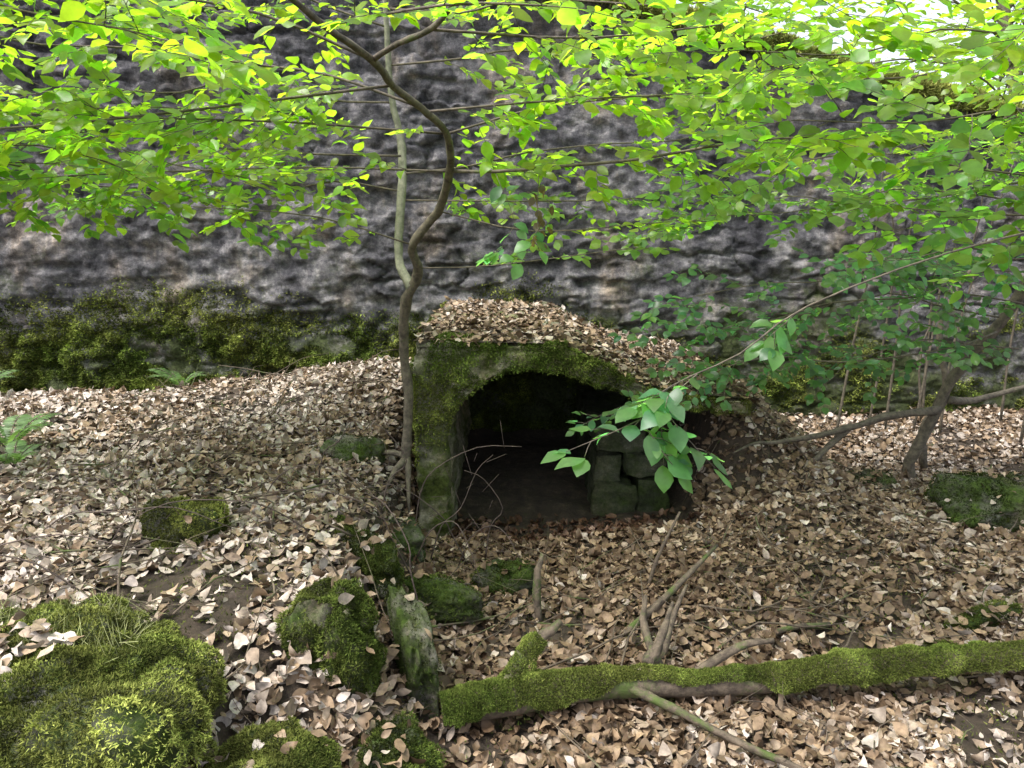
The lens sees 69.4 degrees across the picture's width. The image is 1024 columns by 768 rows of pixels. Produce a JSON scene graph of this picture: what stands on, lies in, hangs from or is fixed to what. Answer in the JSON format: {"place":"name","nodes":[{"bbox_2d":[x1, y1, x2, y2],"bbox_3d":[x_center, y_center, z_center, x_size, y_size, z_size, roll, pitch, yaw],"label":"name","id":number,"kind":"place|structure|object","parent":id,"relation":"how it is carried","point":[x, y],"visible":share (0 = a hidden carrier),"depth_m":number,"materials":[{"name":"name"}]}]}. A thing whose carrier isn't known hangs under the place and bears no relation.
{"place":"outdoors","nodes":[
{"label":"outdoors","id":0,"kind":"place"},
{"bbox_2d":[0,367,1023,767],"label":"ground","id":1,"kind":"structure","parent":0,"point":[524,483],"depth_m":4.04,"materials":[{"name":"soil"}]},
{"bbox_2d":[0,369,20,377],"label":"fern","id":2,"kind":"object","parent":1,"relation":"on","point":[3,374],"visible":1,"depth_m":6.46,"materials":[{"name":"green plant"}]},
{"bbox_2d":[0,582,171,663],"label":"grass tuft","id":3,"kind":"object","parent":1,"relation":"on","point":[23,638],"visible":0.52,"depth_m":2.33,"materials":[{"name":"green plant"}]},
{"bbox_2d":[0,591,229,767],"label":"mossy boulder","id":4,"kind":"object","parent":1,"relation":"on","point":[154,702],"visible":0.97,"depth_m":2.01,"materials":[{"name":"green plant"}]},
{"bbox_2d":[146,368,205,384],"bbox_3d":[-2.991,-0.038,6.551,0.574,0.180,0.433,0,12,0],"label":"fern","id":5,"kind":"object","parent":1,"relation":"on","point":[165,373],"visible":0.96,"depth_m":6.58,"materials":[{"name":"green plant"}]},
{"bbox_2d":[138,490,230,554],"bbox_3d":[-1.469,0.684,3.325,0.417,0.452,0.262,0,12,0],"label":"mossy rock","id":6,"kind":"object","parent":1,"relation":"on","point":[174,526],"visible":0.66,"depth_m":3.24,"materials":[{"name":"green plant"}]},
{"bbox_2d":[0,0,389,258],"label":"beech tree","id":7,"kind":"object","parent":1,"relation":"on","point":[126,169],"visible":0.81,"depth_m":3.24,"materials":[{"name":"green plant"}]},
{"bbox_2d":[0,420,521,599],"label":"bramble stems","id":8,"kind":"object","parent":1,"relation":"on","point":[154,507],"visible":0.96,"depth_m":3.57,"materials":[{"name":"brown plant"}]},
{"bbox_2d":[207,716,342,767],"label":"mossy boulder","id":9,"kind":"object","parent":1,"relation":"on","point":[290,742],"visible":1,"depth_m":2.19,"materials":[{"name":"green plant"}]},
{"bbox_2d":[274,576,387,701],"bbox_3d":[-0.660,1.023,2.753,0.389,0.591,0.414,0,12,0],"label":"mossy boulder","id":10,"kind":"object","parent":1,"relation":"on","point":[333,619],"visible":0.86,"depth_m":2.60,"materials":[{"name":"green plant"}]},
{"bbox_2d":[321,484,344,497],"bbox_3d":[-0.950,0.660,3.978,0.428,0.251,0.215,8,15,34],"label":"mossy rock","id":11,"kind":"object","parent":1,"relation":"on","point":[325,486],"visible":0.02,"depth_m":3.98,"materials":[{"name":"green stone"}]},
{"bbox_2d":[319,428,386,466],"bbox_3d":[-0.986,0.421,4.585,0.395,0.262,0.345,3,12,14],"label":"stone block","id":12,"kind":"object","parent":1,"relation":"on","point":[362,447],"depth_m":4.50,"materials":[{"name":"green stone"}]},
{"bbox_2d":[324,509,404,599],"bbox_3d":[-0.730,0.793,3.514,0.666,0.314,0.252,12,17,43],"label":"mossy rock","id":13,"kind":"object","parent":1,"relation":"on","point":[380,553],"visible":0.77,"depth_m":3.35,"materials":[{"name":"green stone"}]},
{"bbox_2d":[353,710,446,767],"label":"mossy boulder","id":14,"kind":"object","parent":1,"relation":"on","point":[399,741],"visible":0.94,"depth_m":2.44,"materials":[{"name":"green plant"}]},
{"bbox_2d":[386,509,427,564],"bbox_3d":[-0.611,0.869,4.119,0.272,0.290,0.420,-3,12,-13],"label":"stone block","id":15,"kind":"object","parent":1,"relation":"on","point":[414,535],"depth_m":3.99,"materials":[{"name":"green stone"}]},
{"bbox_2d":[386,585,439,718],"bbox_3d":[-0.427,1.098,3.088,0.139,0.470,0.539,-5,13,-21],"label":"stone","id":16,"kind":"object","parent":1,"relation":"on","point":[407,652],"visible":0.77,"depth_m":2.90,"materials":[{"name":"grey stone"}]},
{"bbox_2d":[390,577,431,641],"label":"resting leaves","id":17,"kind":"object","parent":16,"relation":"on","point":[409,597],"visible":1,"depth_m":3.03,"materials":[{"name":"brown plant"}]},
{"bbox_2d":[382,584,442,714],"bbox_3d":[-0.426,1.085,3.081,0.183,0.469,0.569,-5,13,-23],"label":"moss","id":18,"kind":"object","parent":16,"relation":"on","point":[412,646],"visible":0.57,"depth_m":2.91,"materials":[{"name":"green plant"}]},
{"bbox_2d":[401,566,489,627],"bbox_3d":[-0.347,1.050,3.642,0.493,0.268,0.246,6,13,25],"label":"mossy rock","id":19,"kind":"object","parent":1,"relation":"on","point":[451,600],"visible":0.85,"depth_m":3.55,"materials":[{"name":"green plant"}]},
{"bbox_2d":[469,549,536,596],"bbox_3d":[-0.040,1.046,3.959,0.396,0.271,0.252,0,12,0],"label":"mossy rock","id":20,"kind":"object","parent":1,"relation":"on","point":[502,572],"visible":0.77,"depth_m":3.88,"materials":[{"name":"green stone"}]},
{"bbox_2d":[0,0,1021,511],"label":"beech sapling","id":21,"kind":"object","parent":1,"relation":"on","point":[848,146],"visible":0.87,"depth_m":3.14,"materials":[{"name":"green plant"}]},
{"bbox_2d":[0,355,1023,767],"bbox_3d":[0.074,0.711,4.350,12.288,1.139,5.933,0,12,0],"label":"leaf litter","id":22,"kind":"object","parent":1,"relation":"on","point":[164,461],"visible":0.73,"depth_m":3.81,"materials":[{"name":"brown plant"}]},
{"bbox_2d":[0,440,41,467],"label":"fern","id":23,"kind":"object","parent":22,"relation":"on","point":[18,457],"visible":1,"depth_m":4.12,"materials":[{"name":"green plant"}]},
{"bbox_2d":[0,413,61,447],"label":"fern","id":24,"kind":"object","parent":22,"relation":"on","point":[23,428],"visible":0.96,"depth_m":4.55,"materials":[{"name":"green plant"}]},
{"bbox_2d":[0,0,1023,430],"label":"stone retaining wall","id":25,"kind":"structure","parent":1,"relation":"on","point":[344,278],"depth_m":6.92,"materials":[{"name":"grey stone"}]},
{"bbox_2d":[0,269,1023,431],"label":"wall moss","id":26,"kind":"object","parent":25,"relation":"attached to","point":[47,358],"depth_m":7.03,"materials":[{"name":"green plant"}]},
{"bbox_2d":[594,0,1021,116],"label":"wall coping","id":27,"kind":"object","parent":25,"relation":"on","point":[793,48],"depth_m":6.51,"materials":[{"name":"grey stone"}]},
{"bbox_2d":[595,0,1023,117],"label":"coping moss","id":28,"kind":"object","parent":27,"relation":"attached to","point":[932,86],"visible":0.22,"depth_m":6.53,"materials":[{"name":"green plant"}]},
{"bbox_2d":[0,349,1023,767],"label":"fallen branches","id":29,"kind":"object","parent":1,"relation":"on","point":[640,621],"visible":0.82,"depth_m":3.64,"materials":[{"name":"brown wood"}]},
{"bbox_2d":[32,357,1023,767],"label":"ground moss","id":30,"kind":"object","parent":1,"relation":"on","point":[580,613],"visible":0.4,"depth_m":3.26,"materials":[{"name":"green plant"}]},
{"bbox_2d":[409,295,756,539],"bbox_3d":[0.454,0.286,5.951,2.256,1.820,2.649,0,12,0],"label":"stone culvert","id":31,"kind":"object","parent":1,"relation":"on","point":[464,349],"visible":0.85,"depth_m":4.86,"materials":[{"name":"stone"}]},
{"bbox_2d":[437,601,1023,767],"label":"mossy log","id":32,"kind":"object","parent":1,"relation":"on","point":[516,686],"visible":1,"depth_m":2.98,"materials":[{"name":"green plant"}]},
{"bbox_2d":[696,0,848,26],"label":"woodland tree","id":33,"kind":"object","parent":1,"relation":"on","point":[756,9],"visible":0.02,"depth_m":14.78,"materials":[{"name":"green plant"}]},
{"bbox_2d":[540,0,1023,493],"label":"hazel tree","id":34,"kind":"object","parent":1,"relation":"on","point":[866,75],"visible":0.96,"depth_m":3.75,"materials":[{"name":"green plant"}]},
{"bbox_2d":[721,0,950,52],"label":"woodland tree","id":35,"kind":"object","parent":1,"relation":"on","point":[760,2],"visible":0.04,"depth_m":11.00,"materials":[{"name":"green plant"}]},
{"bbox_2d":[839,466,900,490],"bbox_3d":[2.505,0.744,5.283,0.541,0.336,0.467,0,12,0],"label":"mossy rock","id":36,"kind":"object","parent":1,"relation":"on","point":[881,476],"visible":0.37,"depth_m":5.23,"materials":[{"name":"green stone"}]},
{"bbox_2d":[797,0,1023,102],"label":"woodland tree","id":37,"kind":"object","parent":1,"relation":"on","point":[998,5],"visible":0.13,"depth_m":9.21,"materials":[{"name":"green plant"}]},
{"bbox_2d":[801,0,1023,103],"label":"woodland tree","id":38,"kind":"object","parent":1,"relation":"on","point":[910,68],"visible":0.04,"depth_m":12.18,"materials":[{"name":"green plant"}]},
{"bbox_2d":[899,634,963,647],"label":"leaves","id":39,"kind":"object","parent":1,"relation":"on","point":[928,639],"visible":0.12,"depth_m":3.39,"materials":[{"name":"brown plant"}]},
{"bbox_2d":[922,468,1023,531],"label":"mossy rock","id":40,"kind":"object","parent":1,"relation":"on","point":[971,494],"visible":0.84,"depth_m":4.67,"materials":[{"name":"green plant"}]},
{"bbox_2d":[944,595,1023,633],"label":"mossy rock","id":41,"kind":"object","parent":1,"relation":"on","point":[974,618],"visible":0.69,"depth_m":3.62,"materials":[{"name":"green stone"}]},
{"bbox_2d":[953,2,1023,92],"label":"woodland tree","id":42,"kind":"object","parent":1,"relation":"on","point":[1016,6],"visible":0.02,"depth_m":8.63,"materials":[{"name":"green plant"}]},
{"bbox_2d":[676,0,1023,102],"label":"sky","id":43,"kind":"structure","parent":0,"point":[943,8],"materials":[{"name":"white"}]}
]}

